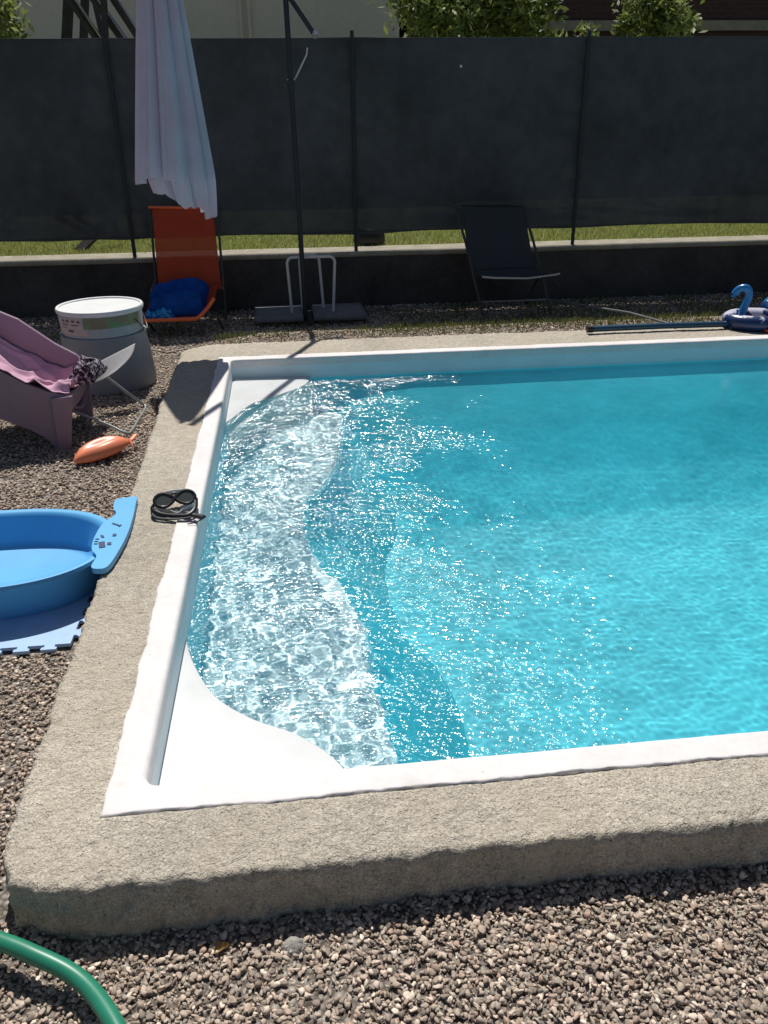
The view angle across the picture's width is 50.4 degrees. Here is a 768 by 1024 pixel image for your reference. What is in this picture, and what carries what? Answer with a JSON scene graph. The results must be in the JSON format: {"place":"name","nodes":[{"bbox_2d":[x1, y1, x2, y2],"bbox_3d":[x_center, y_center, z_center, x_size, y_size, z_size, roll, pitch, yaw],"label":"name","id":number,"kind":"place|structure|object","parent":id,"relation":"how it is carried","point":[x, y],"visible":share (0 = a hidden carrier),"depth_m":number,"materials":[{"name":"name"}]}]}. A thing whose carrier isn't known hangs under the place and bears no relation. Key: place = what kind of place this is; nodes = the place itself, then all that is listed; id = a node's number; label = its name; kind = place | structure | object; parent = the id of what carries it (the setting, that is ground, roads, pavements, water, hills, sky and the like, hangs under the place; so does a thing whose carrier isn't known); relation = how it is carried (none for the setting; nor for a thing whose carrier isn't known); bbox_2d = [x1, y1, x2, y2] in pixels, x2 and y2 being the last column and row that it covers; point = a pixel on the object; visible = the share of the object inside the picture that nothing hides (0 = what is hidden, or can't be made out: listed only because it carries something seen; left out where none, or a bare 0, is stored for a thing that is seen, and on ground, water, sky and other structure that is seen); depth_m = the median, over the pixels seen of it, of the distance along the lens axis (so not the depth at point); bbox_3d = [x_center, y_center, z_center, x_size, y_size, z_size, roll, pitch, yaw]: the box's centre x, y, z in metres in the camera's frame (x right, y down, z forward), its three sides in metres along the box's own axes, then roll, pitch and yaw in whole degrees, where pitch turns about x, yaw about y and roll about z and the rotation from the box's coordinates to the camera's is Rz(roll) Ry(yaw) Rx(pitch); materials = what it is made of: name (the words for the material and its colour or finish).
{"place":"outdoors","nodes":[
{"label":"outdoors","id":0,"kind":"place"},
{"bbox_2d":[0,223,767,255],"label":"lawn","id":1,"kind":"structure","parent":0,"point":[385,240],"depth_m":8.64,"materials":[{"name":"green plant"}]},
{"bbox_2d":[0,0,34,38],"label":"bush","id":2,"kind":"object","parent":1,"relation":"on","point":[9,17],"visible":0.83,"depth_m":9.53,"materials":[{"name":"green plant"}]},
{"bbox_2d":[61,0,135,251],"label":"timber swing frame","id":3,"kind":"object","parent":1,"relation":"on","point":[105,21],"visible":0.24,"depth_m":9.37,"materials":[{"name":"wood"}]},
{"bbox_2d":[2,0,398,38],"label":"beige house","id":4,"kind":"structure","parent":1,"relation":"on","point":[251,18],"depth_m":13.63,"materials":[{"name":"paint"}]},
{"bbox_2d":[353,233,384,245],"bbox_3d":[-0.147,-2.712,8.084,0.320,0.170,0.320,-3,26,-6],"label":"plant pot","id":5,"kind":"object","parent":1,"relation":"on","point":[371,239],"visible":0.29,"depth_m":7.96,"materials":[{"name":"black plastic"}]},
{"bbox_2d":[367,0,559,37],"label":"bush","id":6,"kind":"object","parent":1,"relation":"on","point":[440,18],"visible":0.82,"depth_m":10.21,"materials":[{"name":"green plant"}]},
{"bbox_2d":[475,0,568,36],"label":"bush","id":7,"kind":"object","parent":1,"relation":"on","point":[550,5],"visible":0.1,"depth_m":10.71,"materials":[{"name":"green plant"}]},
{"bbox_2d":[540,20,601,36],"bbox_3d":[2.587,-5.650,11.616,1.157,2.305,1.008,-3,26,-6],"label":"bush","id":8,"kind":"object","parent":1,"relation":"on","point":[582,28],"visible":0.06,"depth_m":11.03,"materials":[{"name":"green plant"}]},
{"bbox_2d":[399,0,767,37],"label":"brick house","id":9,"kind":"structure","parent":1,"relation":"on","point":[734,18],"depth_m":14.88,"materials":[{"name":"brick"}]},
{"bbox_2d":[610,0,708,36],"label":"bush","id":10,"kind":"object","parent":1,"relation":"on","point":[665,18],"visible":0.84,"depth_m":10.66,"materials":[{"name":"green plant"}]},
{"bbox_2d":[0,291,767,1023],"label":"ground","id":11,"kind":"structure","parent":0,"point":[6,914],"depth_m":1.78,"materials":[{"name":"grey gravel"}]},
{"bbox_2d":[0,311,93,450],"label":"garden armchair","id":12,"kind":"object","parent":11,"relation":"on","point":[45,413],"visible":0.76,"depth_m":4.46,"materials":[{"name":"plastic"}]},
{"bbox_2d":[0,338,82,393],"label":"towel","id":13,"kind":"object","parent":12,"relation":"on","point":[26,367],"visible":0.77,"depth_m":4.72,"materials":[{"name":"pink fabric"}]},
{"bbox_2d":[68,355,107,382],"bbox_3d":[-1.730,-0.845,4.762,0.158,0.106,0.304,-2,26,-2],"label":"garment","id":14,"kind":"object","parent":12,"relation":"on","point":[88,370],"visible":0.98,"depth_m":4.66,"materials":[{"name":"fabric"}]},
{"bbox_2d":[0,589,95,655],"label":"foam mat","id":15,"kind":"object","parent":11,"relation":"on","point":[49,631],"visible":0.33,"depth_m":2.90,"materials":[{"name":"blue plastic"}]},
{"bbox_2d":[0,496,137,619],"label":"paddling tub","id":16,"kind":"object","parent":15,"relation":"on","point":[51,559],"visible":0.99,"depth_m":3.26,"materials":[{"name":"blue plastic"}]},
{"bbox_2d":[0,930,126,1023],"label":"garden hose","id":17,"kind":"object","parent":11,"relation":"on","point":[86,986],"visible":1,"depth_m":1.65,"materials":[{"name":"green rubber"}]},
{"bbox_2d":[55,296,156,394],"bbox_3d":[-1.888,-1.139,5.538,0.610,0.533,0.610,-3,26,-6],"label":"storage bucket","id":18,"kind":"object","parent":11,"relation":"on","point":[102,328],"visible":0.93,"depth_m":5.35,"materials":[{"name":"grey plastic"}]},
{"bbox_2d":[74,434,137,463],"bbox_3d":[-1.491,-0.349,4.394,0.386,0.093,0.168,-23,34,-38],"label":"toy","id":19,"kind":"object","parent":11,"relation":"on","point":[100,448],"visible":1,"depth_m":4.33,"materials":[{"name":"orange plastic"}]},
{"bbox_2d":[72,344,146,434],"bbox_3d":[-1.672,-0.747,4.926,0.390,0.367,0.703,-3,26,-6],"label":"folding stool","id":20,"kind":"object","parent":11,"relation":"on","point":[114,363],"visible":0.77,"depth_m":5.05,"materials":[{"name":"white metal"}]},
{"bbox_2d":[143,205,228,331],"bbox_3d":[-1.719,-2.090,7.011,0.705,0.948,0.921,-3,26,-6],"label":"sling lounger","id":21,"kind":"object","parent":11,"relation":"on","point":[185,244],"visible":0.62,"depth_m":7.17,"materials":[{"name":"orange fabric"}]},
{"bbox_2d":[145,307,174,318],"bbox_3d":[-1.869,-1.655,6.800,0.246,0.105,0.120,-3,26,-6],"label":"swimwear","id":22,"kind":"object","parent":21,"relation":"on","point":[163,312],"visible":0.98,"depth_m":6.76,"materials":[{"name":"blue fabric"}]},
{"bbox_2d":[148,277,208,316],"bbox_3d":[-1.755,-1.835,6.957,0.523,0.264,0.394,-3,26,-6],"label":"towel","id":23,"kind":"object","parent":21,"relation":"on","point":[183,297],"visible":0.98,"depth_m":6.84,"materials":[{"name":"blue fabric"}]},
{"bbox_2d":[205,941,229,953],"bbox_3d":[-0.360,0.943,1.758,0.055,0.032,0.026,-3,26,-6],"label":"dry leaf","id":24,"kind":"object","parent":11,"relation":"on","point":[221,945],"visible":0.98,"depth_m":1.76,"materials":[{"name":"plant"}]},
{"bbox_2d":[135,0,335,325],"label":"cantilever parasol","id":25,"kind":"object","parent":11,"relation":"on","point":[173,158],"visible":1,"depth_m":5.19,"materials":[{"name":"fabric"}]},
{"bbox_2d":[254,305,303,323],"bbox_3d":[-0.944,-1.780,7.327,0.430,0.045,0.540,-3,26,-6],"label":"paving slab","id":26,"kind":"object","parent":25,"relation":"on","point":[275,314],"depth_m":7.21,"materials":[{"name":"concrete"}]},
{"bbox_2d":[312,302,366,321],"bbox_3d":[-0.412,-1.812,7.379,0.460,0.045,0.540,-3,26,-6],"label":"paving slab","id":27,"kind":"object","parent":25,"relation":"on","point":[348,311],"depth_m":7.25,"materials":[{"name":"concrete"}]},
{"bbox_2d":[280,936,309,957],"bbox_3d":[-0.191,0.952,1.773,0.077,0.056,0.056,-3,26,-6],"label":"rock","id":28,"kind":"object","parent":11,"relation":"on","point":[295,944],"visible":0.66,"depth_m":1.76,"materials":[{"name":"stone"}]},
{"bbox_2d":[0,235,767,317],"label":"garden wall","id":29,"kind":"structure","parent":11,"relation":"on","point":[46,285],"depth_m":7.80,"materials":[{"name":"concrete"}]},
{"bbox_2d":[0,30,767,257],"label":"screen fence","id":30,"kind":"object","parent":29,"relation":"on","point":[394,135],"visible":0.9,"depth_m":7.30,"materials":[{"name":"fabric"}]},
{"bbox_2d":[2,327,767,940],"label":"pool surround","id":31,"kind":"object","parent":11,"relation":"on","point":[76,867],"visible":0.85,"depth_m":1.91,"materials":[{"name":"concrete"}]},
{"bbox_2d":[586,321,727,332],"bbox_3d":[2.081,-1.392,6.123,1.151,0.051,0.059,-3,26,-5],"label":"pool brush pole","id":32,"kind":"object","parent":31,"relation":"on","point":[627,327],"visible":0.87,"depth_m":6.11,"materials":[{"name":"blue metal"}]},
{"bbox_2d":[721,284,767,331],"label":"inflatable ring","id":33,"kind":"object","parent":31,"relation":"on","point":[743,317],"visible":0.99,"depth_m":6.12,"materials":[{"name":"plastic"}]},
{"bbox_2d":[18,289,767,927],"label":"weeds","id":34,"kind":"object","parent":11,"relation":"on","point":[532,319],"visible":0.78,"depth_m":6.97,"materials":[{"name":"green plant"}]},
{"bbox_2d":[100,335,767,817],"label":"swimming pool","id":35,"kind":"structure","parent":11,"relation":"in","point":[188,741],"depth_m":2.35,"materials":[{"name":"white plastic"}]},
{"bbox_2d":[150,489,205,524],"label":"goggles","id":36,"kind":"object","parent":35,"relation":"on","point":[162,501],"visible":1,"depth_m":3.38,"materials":[{"name":"black plastic"}]},
{"bbox_2d":[186,358,767,768],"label":"water","id":37,"kind":"structure","parent":35,"relation":"in","point":[402,568],"depth_m":3.29,"materials":[{"name":"blue liquid"}]},
{"bbox_2d":[157,310,727,371],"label":"gravel bank","id":38,"kind":"structure","parent":11,"relation":"on","point":[203,334],"depth_m":6.59,"materials":[{"name":"grey gravel"}]},
{"bbox_2d":[557,300,668,322],"bbox_3d":[1.901,-1.674,6.838,0.023,0.112,1.519,-11,28,-21],"label":"thin pole","id":39,"kind":"object","parent":38,"relation":"on","point":[622,311],"visible":0.79,"depth_m":6.77,"materials":[{"name":"metal"}]},
{"bbox_2d":[453,202,559,316],"bbox_3d":[1.081,-2.259,7.313,0.846,0.927,0.649,-3,26,-6],"label":"folding chair","id":40,"kind":"object","parent":11,"relation":"on","point":[497,242],"visible":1,"depth_m":7.34,"materials":[{"name":"black fabric"}]}
]}

